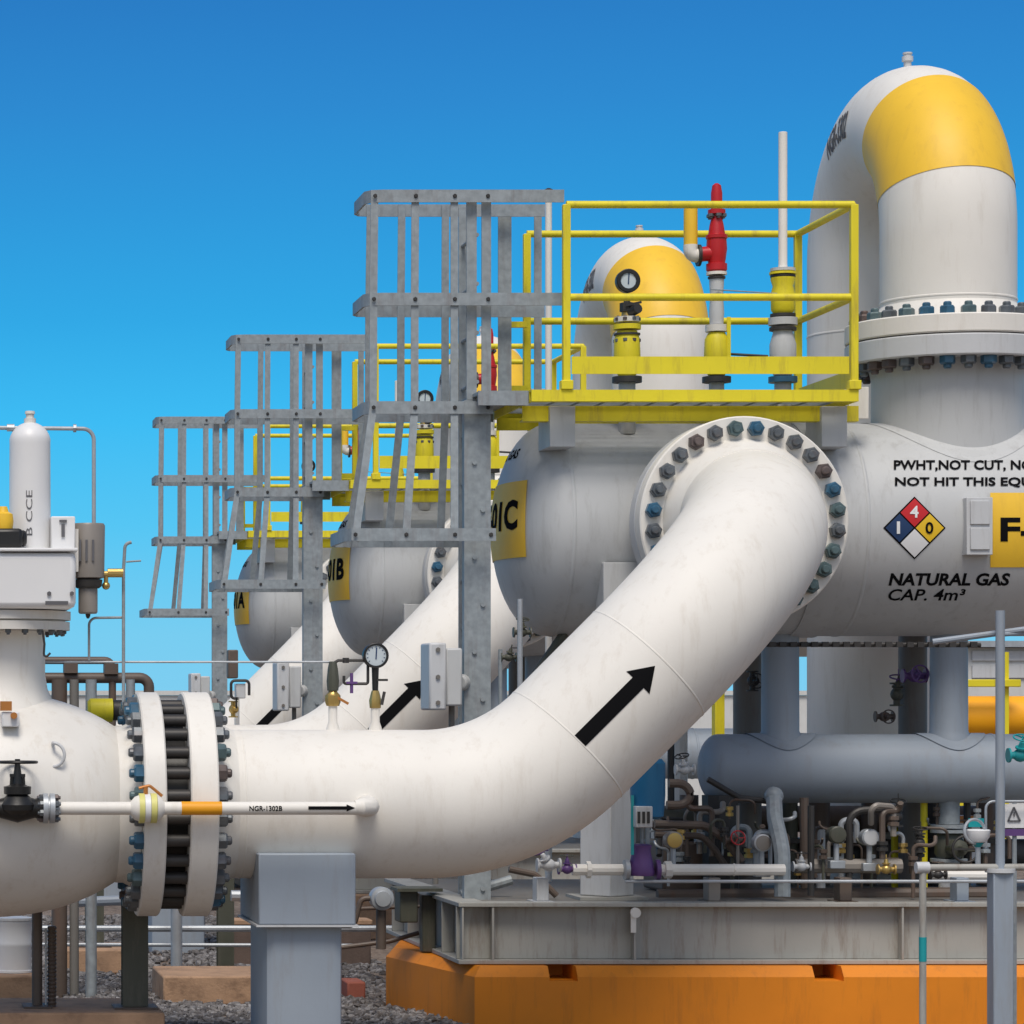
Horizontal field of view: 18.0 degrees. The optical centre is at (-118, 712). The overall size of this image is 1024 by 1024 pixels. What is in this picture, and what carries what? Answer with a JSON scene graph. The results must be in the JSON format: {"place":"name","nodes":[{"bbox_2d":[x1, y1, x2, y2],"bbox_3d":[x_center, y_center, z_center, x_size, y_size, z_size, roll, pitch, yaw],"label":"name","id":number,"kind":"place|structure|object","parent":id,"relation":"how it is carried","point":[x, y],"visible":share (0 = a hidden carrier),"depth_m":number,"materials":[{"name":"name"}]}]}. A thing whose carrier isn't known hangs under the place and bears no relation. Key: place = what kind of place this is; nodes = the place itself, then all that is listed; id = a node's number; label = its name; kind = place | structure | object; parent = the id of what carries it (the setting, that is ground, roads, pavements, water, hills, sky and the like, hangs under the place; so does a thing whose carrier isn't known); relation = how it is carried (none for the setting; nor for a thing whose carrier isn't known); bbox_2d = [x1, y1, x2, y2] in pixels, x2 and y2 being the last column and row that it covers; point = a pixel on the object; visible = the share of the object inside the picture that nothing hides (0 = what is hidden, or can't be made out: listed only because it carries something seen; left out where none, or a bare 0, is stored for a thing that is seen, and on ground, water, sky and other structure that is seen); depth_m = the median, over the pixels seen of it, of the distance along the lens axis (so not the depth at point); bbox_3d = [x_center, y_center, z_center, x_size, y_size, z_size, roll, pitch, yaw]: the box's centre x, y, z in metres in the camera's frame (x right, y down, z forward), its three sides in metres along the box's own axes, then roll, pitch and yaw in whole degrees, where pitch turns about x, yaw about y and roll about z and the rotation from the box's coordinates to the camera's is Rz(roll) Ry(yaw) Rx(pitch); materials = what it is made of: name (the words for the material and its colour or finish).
{"place":"outdoors","nodes":[
{"label":"outdoors","id":0,"kind":"place"},
{"bbox_2d":[42,925,391,931],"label":"rail pipe","id":1,"kind":"object","parent":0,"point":[206,928],"visible":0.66,"depth_m":20.88,"materials":[{"name":"metal"}]},
{"bbox_2d":[20,914,468,1023],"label":"gravel","id":2,"kind":"structure","parent":0,"point":[370,1008],"depth_m":19.55,"materials":[{"name":"stone"}]},
{"bbox_2d":[67,942,120,973],"bbox_3d":[1.502,1.735,21.950,0.604,0.170,0.700,0,0,0],"label":"concrete footing","id":3,"kind":"object","parent":2,"relation":"on","point":[108,959],"visible":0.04,"depth_m":21.60,"materials":[{"name":"beige concrete"}]},
{"bbox_2d":[152,966,250,1004],"bbox_3d":[2.075,1.730,19.700,0.653,0.180,0.800,0,0,0],"label":"concrete footing","id":4,"kind":"object","parent":2,"relation":"on","point":[225,984],"visible":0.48,"depth_m":19.30,"materials":[{"name":"beige concrete"}]},
{"bbox_2d":[171,909,181,965],"bbox_3d":[1.954,1.359,20.600,0.178,0.922,0.240,0,0,0],"label":"steel post","id":5,"kind":"object","parent":4,"relation":"on","point":[176,938],"visible":0.25,"depth_m":20.57,"materials":[{"name":"grey metal"}]},
{"bbox_2d":[216,878,233,965],"bbox_3d":[2.345,1.444,21.200,0.209,0.750,0.240,0,0,0],"label":"steel post","id":6,"kind":"object","parent":2,"relation":"on","point":[225,916],"visible":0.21,"depth_m":21.14,"materials":[{"name":"grey metal"}]},
{"bbox_2d":[341,886,393,948],"bbox_3d":[2.838,1.213,18.349,0.370,0.370,0.142,0,0,0],"label":"flow transmitter","id":7,"kind":"object","parent":2,"relation":"on","point":[380,900],"visible":0.84,"depth_m":18.33,"materials":[{"name":"metal"}]},
{"bbox_2d":[234,548,507,668],"bbox_3d":[5.911,-0.579,32.877,4.328,3.358,1.565,0,0,0],"label":"filter vessel","id":8,"kind":"object","parent":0,"point":[268,625],"visible":0.19,"depth_m":32.48,"materials":[{"name":"grey paint"}]},
{"bbox_2d":[211,425,432,563],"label":"access platform","id":9,"kind":"structure","parent":8,"relation":"attached to","point":[243,540],"depth_m":32.16,"materials":[{"name":"yellow paint"}]},
{"bbox_2d":[433,326,527,724],"bbox_3d":[6.530,-1.192,33.649,1.212,6.025,2.510,0,0,0],"label":"outlet pipe","id":10,"kind":"object","parent":8,"relation":"attached to","point":[508,440],"visible":0.09,"depth_m":32.92,"materials":[{"name":"metal"}]},
{"bbox_2d":[49,691,806,805],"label":"perimeter wall","id":11,"kind":"structure","parent":0,"point":[704,720],"depth_m":60.00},
{"bbox_2d":[0,0,1023,690],"label":"sky","id":12,"kind":"structure","parent":0,"point":[179,178],"materials":[{"name":"blue"}]},
{"bbox_2d":[24,832,1023,1021],"bbox_3d":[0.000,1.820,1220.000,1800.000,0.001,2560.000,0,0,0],"label":"ground","id":13,"kind":"structure","parent":0,"point":[379,954],"depth_m":27.99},
{"bbox_2d":[0,972,31,997],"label":"concrete footing","id":14,"kind":"object","parent":13,"relation":"on","point":[15,985],"visible":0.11,"depth_m":18.40,"materials":[{"name":"beige concrete"}]},
{"bbox_2d":[0,916,31,973],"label":"white drum","id":15,"kind":"object","parent":14,"relation":"on","point":[15,944],"visible":0.94,"depth_m":18.55,"materials":[{"name":"grey paint"}]},
{"bbox_2d":[0,998,164,1023],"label":"concrete footing","id":16,"kind":"object","parent":13,"relation":"on","point":[79,1011],"visible":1,"depth_m":16.95,"materials":[{"name":"concrete"}]},
{"bbox_2d":[22,912,52,1008],"bbox_3d":[0.864,1.360,17.300,0.159,0.561,0.240,0,0,0],"label":"steel post","id":17,"kind":"object","parent":16,"relation":"on","point":[36,1003],"visible":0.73,"depth_m":17.27,"materials":[{"name":"grey metal"}]},
{"bbox_2d":[45,926,56,1006],"bbox_3d":[0.939,1.415,17.300,0.068,0.451,0.054,0,0,0],"label":"threaded rod","id":18,"kind":"object","parent":16,"relation":"on","point":[51,967],"visible":1,"depth_m":17.28,"materials":[{"name":"brown paint"}]},
{"bbox_2d":[111,889,157,1009],"bbox_3d":[1.404,1.284,17.250,0.242,0.711,0.240,0,0,0],"label":"steel post","id":19,"kind":"object","parent":16,"relation":"on","point":[134,961],"visible":0.73,"depth_m":17.19,"materials":[{"name":"black metal"}]},
{"bbox_2d":[42,943,345,946],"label":"rail pipe","id":20,"kind":"object","parent":19,"relation":"attached to","point":[183,944],"visible":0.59,"depth_m":20.89,"materials":[{"name":"metal"}]},
{"bbox_2d":[45,657,153,997],"bbox_3d":[1.345,0.731,19.780,0.782,2.179,0.160,0,0,0],"label":"pipe rack","id":21,"kind":"object","parent":13,"relation":"on","point":[74,678],"visible":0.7,"depth_m":19.73,"materials":[{"name":"grey metal"}]},
{"bbox_2d":[104,882,120,895],"bbox_3d":[2.245,1.282,30.800,0.540,1.077,0.860,0,0,0],"label":"pipe support","id":22,"kind":"object","parent":13,"relation":"on","point":[112,889],"visible":0.01,"depth_m":30.44,"materials":[{"name":"grey paint"}]},
{"bbox_2d":[116,559,363,725],"bbox_3d":[3.791,-0.411,31.071,4.105,2.618,1.648,0,0,-21],"label":"inlet pipe","id":23,"kind":"object","parent":22,"relation":"on","point":[256,706],"visible":0.2,"depth_m":30.50,"materials":[{"name":"white metal"}]},
{"bbox_2d":[148,909,204,953],"bbox_3d":[2.245,1.282,23.800,0.540,1.077,0.860,0,0,0],"label":"pipe support","id":24,"kind":"object","parent":13,"relation":"on","point":[163,917],"visible":0.09,"depth_m":23.44,"materials":[{"name":"grey paint"}]},
{"bbox_2d":[224,500,544,729],"bbox_3d":[3.791,-0.411,24.071,4.105,2.618,1.648,0,0,-21],"label":"inlet pipe","id":25,"kind":"object","parent":24,"relation":"on","point":[432,617],"visible":0.31,"depth_m":23.55,"materials":[{"name":"white metal"}]},
{"bbox_2d":[227,650,250,724],"bbox_3d":[2.739,-0.192,23.864,0.160,0.589,0.271,0,0,0],"label":"instrument manifold","id":26,"kind":"object","parent":25,"relation":"attached to","point":[239,689],"visible":1,"depth_m":23.88,"materials":[{"name":"grey paint"}]},
{"bbox_2d":[139,417,263,704],"bbox_3d":[3.376,-0.632,32.571,1.308,4.905,0.783,0,0,0],"label":"caged ladder","id":27,"kind":"object","parent":13,"relation":"on","point":[218,613],"visible":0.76,"depth_m":32.34,"materials":[{"name":"metal"}]},
{"bbox_2d":[188,673,215,697],"bbox_3d":[3.339,0.304,32.323,0.277,1.431,0.389,0,0,0],"label":"junction box","id":28,"kind":"object","parent":27,"relation":"attached to","point":[197,682],"visible":0.26,"depth_m":32.17,"materials":[{"name":"grey paint"}]},
{"bbox_2d":[209,334,364,715],"bbox_3d":[3.376,-0.632,25.570,1.308,4.905,0.783,0,0,0],"label":"caged ladder","id":29,"kind":"object","parent":13,"relation":"on","point":[310,585],"visible":0.82,"depth_m":25.34,"materials":[{"name":"metal"}]},
{"bbox_2d":[273,663,307,719],"bbox_3d":[3.339,0.304,25.323,0.277,1.431,0.389,0,0,0],"label":"junction box","id":30,"kind":"object","parent":29,"relation":"attached to","point":[289,690],"visible":0.59,"depth_m":25.17,"materials":[{"name":"grey paint"}]},
{"bbox_2d":[238,853,358,1023],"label":"pipe support","id":31,"kind":"object","parent":13,"relation":"on","point":[297,911],"visible":0.86,"depth_m":16.44,"materials":[{"name":"blue paint"}]},
{"bbox_2d":[177,416,848,915],"bbox_3d":[3.620,-0.310,17.100,4.357,2.820,1.730,0,0,-17],"label":"inlet pipe","id":32,"kind":"object","parent":31,"relation":"on","point":[741,526],"visible":0.99,"depth_m":16.49,"materials":[{"name":"white metal"}]},
{"bbox_2d":[0,411,189,916],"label":"ball valve","id":33,"kind":"object","parent":32,"relation":"attached to","point":[78,754],"visible":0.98,"depth_m":16.39,"materials":[{"name":"beige paint"}]},
{"bbox_2d":[0,424,95,522],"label":"tubing line","id":34,"kind":"object","parent":33,"relation":"attached to","point":[12,427],"visible":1,"depth_m":16.69,"materials":[{"name":"metal"}]},
{"bbox_2d":[74,523,122,618],"bbox_3d":[1.156,-0.764,16.700,0.280,0.511,0.200,0,0,0],"label":"filter regulator","id":35,"kind":"object","parent":33,"relation":"attached to","point":[89,554],"visible":0.93,"depth_m":16.63,"materials":[{"name":"beige paint"}]},
{"bbox_2d":[87,695,133,721],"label":"flanged pipe","id":36,"kind":"object","parent":33,"relation":"attached to","point":[106,709],"visible":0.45,"depth_m":17.25,"materials":[{"name":"yellow metal"}]},
{"bbox_2d":[122,541,131,704],"bbox_3d":[1.321,-0.487,16.750,0.054,0.888,0.017,0,0,0],"label":"tubing line","id":37,"kind":"object","parent":33,"relation":"attached to","point":[126,544],"visible":1,"depth_m":16.74,"materials":[{"name":"metal"}]},
{"bbox_2d":[45,661,328,662],"bbox_3d":[1.655,-0.276,16.820,1.544,0.012,0.011,0,0,0],"label":"tubing line","id":38,"kind":"object","parent":33,"relation":"attached to","point":[187,661],"visible":1,"depth_m":16.82,"materials":[{"name":"metal"}]},
{"bbox_2d":[60,795,379,816],"bbox_3d":[1.768,0.490,16.265,1.696,0.120,0.374,0,0,0],"label":"bypass line","id":39,"kind":"object","parent":32,"relation":"attached to","point":[365,805],"visible":1,"depth_m":16.09,"materials":[{"name":"white paint"}]},
{"bbox_2d":[0,759,60,822],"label":"globe valve","id":40,"kind":"object","parent":39,"relation":"attached to","point":[18,803],"visible":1,"depth_m":16.06,"materials":[{"name":"black paint"}]},
{"bbox_2d":[131,784,164,822],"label":"valve","id":41,"kind":"object","parent":39,"relation":"attached to","point":[146,807],"visible":1,"depth_m":16.07,"materials":[{"name":"white paint"}]},
{"bbox_2d":[325,658,368,729],"bbox_3d":[2.519,-0.093,16.800,0.240,0.410,0.084,0,0,0],"label":"sampling valve","id":42,"kind":"object","parent":32,"relation":"attached to","point":[333,699],"visible":1,"depth_m":16.78,"materials":[{"name":"white paint"}]},
{"bbox_2d":[362,643,388,729],"bbox_3d":[2.671,-0.134,16.800,0.138,0.491,0.080,0,0,0],"label":"pressure gauge","id":43,"kind":"object","parent":32,"relation":"attached to","point":[375,656],"visible":1,"depth_m":16.78,"materials":[{"name":"white paint"}]},
{"bbox_2d":[234,918,371,964],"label":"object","id":44,"kind":"structure","parent":13,"relation":"on","point":[348,956],"depth_m":22.20,"materials":[{"name":"concrete"}]},
{"bbox_2d":[341,978,364,997],"bbox_3d":[2.997,1.760,19.750,0.117,0.120,0.300,0,0,0],"label":"brick block","id":45,"kind":"object","parent":13,"relation":"on","point":[354,987],"depth_m":19.60,"materials":[{"name":"red brick"}]},
{"bbox_2d":[356,894,394,939],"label":"concrete plinth","id":46,"kind":"structure","parent":13,"relation":"on","point":[370,914],"depth_m":24.85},
{"bbox_2d":[356,837,799,893],"bbox_3d":[5.766,1.276,26.253,4.867,0.356,2.695,0,0,0],"label":"skid frame","id":47,"kind":"object","parent":46,"relation":"on","point":[570,846],"depth_m":25.01,"materials":[{"name":"grey paint"}]},
{"bbox_2d":[328,502,806,841],"bbox_3d":[5.911,-0.579,25.878,4.328,3.358,1.565,0,0,0],"label":"filter vessel","id":48,"kind":"object","parent":47,"relation":"on","point":[378,595],"visible":0.25,"depth_m":25.50,"materials":[{"name":"grey paint"}]},
{"bbox_2d":[414,390,434,509],"bbox_3d":[4.491,-2.177,25.693,0.176,0.994,0.190,0,0,0],"label":"gauge valve","id":49,"kind":"object","parent":48,"relation":"on","point":[424,443],"visible":0.72,"depth_m":25.65,"materials":[{"name":"metal"}]},
{"bbox_2d":[302,344,585,522],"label":"access platform","id":50,"kind":"structure","parent":48,"relation":"attached to","point":[339,492],"depth_m":25.30,"materials":[{"name":"yellow paint"}]},
{"bbox_2d":[477,328,499,490],"bbox_3d":[5.207,-2.437,25.700,0.750,1.513,0.170,0,0,0],"label":"relief valve","id":51,"kind":"object","parent":48,"relation":"on","point":[494,442],"visible":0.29,"depth_m":25.65,"materials":[{"name":"yellow paint"}]},
{"bbox_2d":[525,655,732,778],"bbox_3d":[6.260,-0.062,26.000,2.510,1.236,0.430,0,0,0],"label":"drain drum","id":52,"kind":"object","parent":48,"relation":"attached to","point":[698,738],"visible":0.04,"depth_m":25.86,"materials":[{"name":"blue paint"}]},
{"bbox_2d":[572,225,708,837],"bbox_3d":[6.530,-1.192,26.649,1.212,6.025,2.510,0,0,0],"label":"outlet pipe","id":53,"kind":"object","parent":48,"relation":"attached to","point":[658,265],"visible":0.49,"depth_m":25.92,"materials":[{"name":"yellow metal"}]},
{"bbox_2d":[330,190,563,899],"bbox_3d":[3.376,-0.632,18.570,1.308,4.905,0.783,0,0,0],"label":"caged ladder","id":54,"kind":"object","parent":13,"relation":"on","point":[463,305],"visible":0.86,"depth_m":18.34,"materials":[{"name":"metal"}]},
{"bbox_2d":[421,643,469,883],"bbox_3d":[3.339,0.304,18.323,0.277,1.431,0.389,0,0,0],"label":"junction box","id":55,"kind":"object","parent":54,"relation":"attached to","point":[445,681],"visible":0.66,"depth_m":18.17,"materials":[{"name":"grey paint"}]},
{"bbox_2d":[544,188,552,881],"bbox_3d":[4.362,-0.808,20.300,0.060,5.255,0.060,0,0,0],"label":"white pole","id":56,"kind":"object","parent":13,"relation":"on","point":[548,313],"visible":0.3,"depth_m":20.28,"materials":[{"name":"metal"}]},
{"bbox_2d":[386,940,1023,1023],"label":"orange plinth","id":57,"kind":"structure","parent":13,"relation":"on","point":[428,982],"depth_m":17.80,"materials":[{"name":"paint"}]},
{"bbox_2d":[390,886,442,951],"bbox_3d":[3.244,1.255,18.835,0.273,0.390,0.270,0,0,0],"label":"pedestal","id":58,"kind":"object","parent":57,"relation":"on","point":[406,904],"visible":1,"depth_m":18.80,"materials":[{"name":"green paint"}]},
{"bbox_2d":[384,878,1023,963],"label":"skid frame","id":59,"kind":"object","parent":57,"relation":"on","point":[510,924],"visible":0.79,"depth_m":18.01,"materials":[{"name":"grey paint"}]},
{"bbox_2d":[527,877,554,901],"bbox_3d":[3.843,1.032,18.100,0.120,0.144,0.200,0,0,0],"label":"pipe bracket","id":60,"kind":"object","parent":59,"relation":"on","point":[540,889],"visible":1,"depth_m":18.04,"materials":[{"name":"grey metal"}]},
{"bbox_2d":[565,789,647,899],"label":"square column","id":61,"kind":"structure","parent":59,"relation":"on","point":[605,837],"depth_m":18.36,"materials":[{"name":"white metal"}]},
{"bbox_2d":[675,731,687,800],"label":"process pipe","id":62,"kind":"object","parent":59,"relation":"on","point":[681,744],"visible":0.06,"depth_m":20.16,"materials":[{"name":"grey metal"}]},
{"bbox_2d":[643,806,739,889],"bbox_3d":[5.046,0.839,19.250,0.529,0.522,0.500,0,0,0],"label":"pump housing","id":63,"kind":"object","parent":59,"relation":"on","point":[696,858],"visible":0.11,"depth_m":19.00,"materials":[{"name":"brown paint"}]},
{"bbox_2d":[697,877,726,901],"bbox_3d":[4.842,1.032,18.100,0.120,0.144,0.200,0,0,0],"label":"pipe bracket","id":64,"kind":"object","parent":59,"relation":"on","point":[711,892],"visible":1,"depth_m":18.04,"materials":[{"name":"grey metal"}]},
{"bbox_2d":[571,861,785,877],"bbox_3d":[4.634,0.913,18.050,1.234,0.100,0.100,0,0,0],"label":"process pipe","id":65,"kind":"object","parent":64,"relation":"on","point":[589,869],"visible":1,"depth_m":18.02,"materials":[{"name":"white metal"}]},
{"bbox_2d":[622,759,664,879],"bbox_3d":[4.426,0.619,17.986,0.235,0.703,0.228,0,0,0],"label":"control valve","id":66,"kind":"object","parent":65,"relation":"attached to","point":[647,794],"visible":0.92,"depth_m":17.93,"materials":[{"name":"blue paint"}]},
{"bbox_2d":[702,795,738,888],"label":"process pipe","id":67,"kind":"object","parent":59,"relation":"on","point":[713,801],"visible":0.31,"depth_m":18.81,"materials":[{"name":"metal"}]},
{"bbox_2d":[491,332,1023,888],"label":"filter vessel","id":68,"kind":"object","parent":59,"relation":"on","point":[927,462],"visible":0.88,"depth_m":18.51,"materials":[{"name":"grey paint"}]},
{"bbox_2d":[517,599,522,687],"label":"process pipe","id":69,"kind":"object","parent":68,"relation":"attached to","point":[519,642],"visible":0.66,"depth_m":18.24,"materials":[{"name":"metal"}]},
{"bbox_2d":[612,269,641,433],"bbox_3d":[4.491,-2.177,18.693,0.176,0.994,0.190,0,0,0],"label":"gauge valve","id":70,"kind":"object","parent":68,"relation":"on","point":[627,339],"visible":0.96,"depth_m":18.65,"materials":[{"name":"grey paint"}]},
{"bbox_2d":[461,201,868,450],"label":"access platform","id":71,"kind":"structure","parent":68,"relation":"attached to","point":[823,412],"depth_m":18.16,"materials":[{"name":"yellow paint"}]},
{"bbox_2d":[666,779,693,809],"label":"process pipe","id":72,"kind":"object","parent":68,"relation":"attached to","point":[688,798],"visible":1,"depth_m":18.28,"materials":[{"name":"brown metal"}]},
{"bbox_2d":[683,183,770,405],"bbox_3d":[5.207,-2.437,18.700,0.750,1.513,0.170,0,0,0],"label":"relief valve","id":73,"kind":"object","parent":68,"relation":"on","point":[713,253],"visible":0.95,"depth_m":18.66,"materials":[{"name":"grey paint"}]},
{"bbox_2d":[731,131,797,426],"bbox_3d":[5.314,-2.592,18.700,0.405,1.824,0.170,0,0,0],"label":"vent valve","id":74,"kind":"object","parent":68,"relation":"on","point":[782,321],"visible":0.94,"depth_m":18.66,"materials":[{"name":"grey paint"}]},
{"bbox_2d":[697,634,1023,803],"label":"drain drum","id":75,"kind":"object","parent":68,"relation":"attached to","point":[948,757],"visible":0.9,"depth_m":18.84,"materials":[{"name":"blue paint"}]},
{"bbox_2d":[766,642,980,646],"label":"process pipe","id":76,"kind":"object","parent":68,"relation":"attached to","point":[860,644],"visible":0.93,"depth_m":18.31,"materials":[{"name":"metal"}]},
{"bbox_2d":[806,52,1023,879],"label":"outlet pipe","id":77,"kind":"object","parent":68,"relation":"attached to","point":[916,165],"visible":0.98,"depth_m":18.92,"materials":[{"name":"white metal"}]},
{"bbox_2d":[764,787,790,896],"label":"process pipe","id":78,"kind":"object","parent":59,"relation":"on","point":[773,797],"visible":1,"depth_m":18.14,"materials":[{"name":"metal"}]},
{"bbox_2d":[751,834,771,876],"bbox_3d":[5.176,0.838,18.259,0.104,0.252,0.102,0,0,0],"label":"pressure transmitter","id":79,"kind":"object","parent":78,"relation":"attached to","point":[761,843],"visible":0.81,"depth_m":18.22,"materials":[{"name":"grey paint"}]},
{"bbox_2d":[799,798,808,887],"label":"process pipe","id":80,"kind":"object","parent":59,"relation":"on","point":[803,804],"visible":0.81,"depth_m":18.68,"materials":[{"name":"metal"}]},
{"bbox_2d":[808,806,813,895],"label":"process pipe","id":81,"kind":"object","parent":59,"relation":"on","point":[811,845],"visible":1,"depth_m":18.28,"materials":[{"name":"metal"}]},
{"bbox_2d":[656,887,986,896],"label":"process pipe","id":82,"kind":"object","parent":59,"relation":"on","point":[881,892],"visible":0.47,"depth_m":18.56,"materials":[{"name":"metal"}]},
{"bbox_2d":[625,880,1023,882],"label":"process pipe","id":83,"kind":"object","parent":59,"relation":"on","point":[806,881],"visible":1,"depth_m":17.96,"materials":[{"name":"metal"}]},
{"bbox_2d":[650,797,1010,897],"bbox_3d":[5.680,0.796,18.681,2.295,0.631,0.862,0,0,0],"label":"instrument tubing","id":84,"kind":"object","parent":59,"relation":"on","point":[750,854],"visible":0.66,"depth_m":18.61,"materials":[{"name":"metal"}]},
{"bbox_2d":[663,831,682,863],"bbox_3d":[4.642,0.821,18.209,0.104,0.252,0.102,0,0,0],"label":"pressure transmitter","id":85,"kind":"object","parent":84,"relation":"attached to","point":[673,841],"visible":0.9,"depth_m":18.17,"materials":[{"name":"gold metal"}]},
{"bbox_2d":[654,831,727,863],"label":"process pipe","id":86,"kind":"object","parent":84,"relation":"attached to","point":[710,845],"visible":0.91,"depth_m":18.43,"materials":[{"name":"brown metal"}]},
{"bbox_2d":[654,820,744,863],"bbox_3d":[4.839,0.764,18.350,0.538,0.260,0.048,0,0,0],"label":"process pipe","id":87,"kind":"object","parent":84,"relation":"attached to","point":[676,824],"visible":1,"depth_m":18.33,"materials":[{"name":"brown metal"}]},
{"bbox_2d":[825,826,846,868],"bbox_3d":[5.662,0.797,18.409,0.104,0.252,0.102,0,0,0],"label":"pressure transmitter","id":88,"kind":"object","parent":84,"relation":"attached to","point":[836,835],"visible":1,"depth_m":18.37,"materials":[{"name":"green paint"}]},
{"bbox_2d":[827,877,857,901],"bbox_3d":[5.606,1.032,18.100,0.120,0.144,0.200,0,0,0],"label":"pipe bracket","id":89,"kind":"object","parent":59,"relation":"on","point":[842,892],"visible":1,"depth_m":18.04,"materials":[{"name":"metal"}]},
{"bbox_2d":[794,859,902,872],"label":"process pipe","id":90,"kind":"object","parent":59,"relation":"on","point":[853,866],"visible":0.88,"depth_m":18.47,"materials":[{"name":"white metal"}]},
{"bbox_2d":[858,829,878,870],"bbox_3d":[5.872,0.815,18.459,0.104,0.252,0.102,0,0,0],"label":"pressure transmitter","id":91,"kind":"object","parent":90,"relation":"attached to","point":[869,838],"visible":1,"depth_m":18.42,"materials":[{"name":"metal"}]},
{"bbox_2d":[679,795,1023,884],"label":"pipe manifold","id":92,"kind":"object","parent":59,"relation":"on","point":[827,814],"visible":0.14,"depth_m":19.82,"materials":[{"name":"brown paint"}]},
{"bbox_2d":[845,805,894,879],"bbox_3d":[5.895,0.821,18.500,0.304,0.541,0.042,0,0,0],"label":"process pipe","id":93,"kind":"object","parent":59,"relation":"on","point":[853,814],"visible":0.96,"depth_m":18.48,"materials":[{"name":"metal"}]},
{"bbox_2d":[920,802,974,886],"bbox_3d":[6.532,0.800,18.901,0.309,0.600,0.418,0,0,0],"label":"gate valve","id":94,"kind":"object","parent":59,"relation":"on","point":[956,849],"visible":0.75,"depth_m":18.94,"materials":[{"name":"metal"}]},
{"bbox_2d":[943,877,975,901],"bbox_3d":[6.287,1.032,18.100,0.120,0.144,0.200,0,0,0],"label":"pipe bracket","id":95,"kind":"object","parent":59,"relation":"on","point":[959,892],"visible":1,"depth_m":18.04,"materials":[{"name":"grey metal"}]},
{"bbox_2d":[712,693,724,734],"bbox_3d":[5.931,0.799,22.000,0.113,2.042,0.200,0,0,0],"label":"yellow post","id":96,"kind":"object","parent":13,"relation":"on","point":[718,716],"depth_m":21.95,"materials":[{"name":"metal"}]},
{"bbox_2d":[914,610,1023,1023],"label":"safety shower","id":97,"kind":"object","parent":13,"relation":"on","point":[999,872],"visible":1,"depth_m":15.98,"materials":[{"name":"blue paint"}]},
{"bbox_2d":[960,652,1023,838],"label":"orange pipeline","id":98,"kind":"object","parent":13,"relation":"on","point":[981,714],"visible":0.26,"depth_m":26.03,"materials":[{"name":"metal"}]},
{"bbox_2d":[1005,803,1023,1023],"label":"warning sign","id":99,"kind":"object","parent":13,"relation":"on","point":[1014,816],"visible":0.86,"depth_m":16.25,"materials":[{"name":"white metal"}]},
{"bbox_2d":[968,641,1023,838],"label":"pale shed","id":100,"kind":"structure","parent":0,"point":[981,662],"depth_m":37.97,"materials":[{"name":"grey paint"}]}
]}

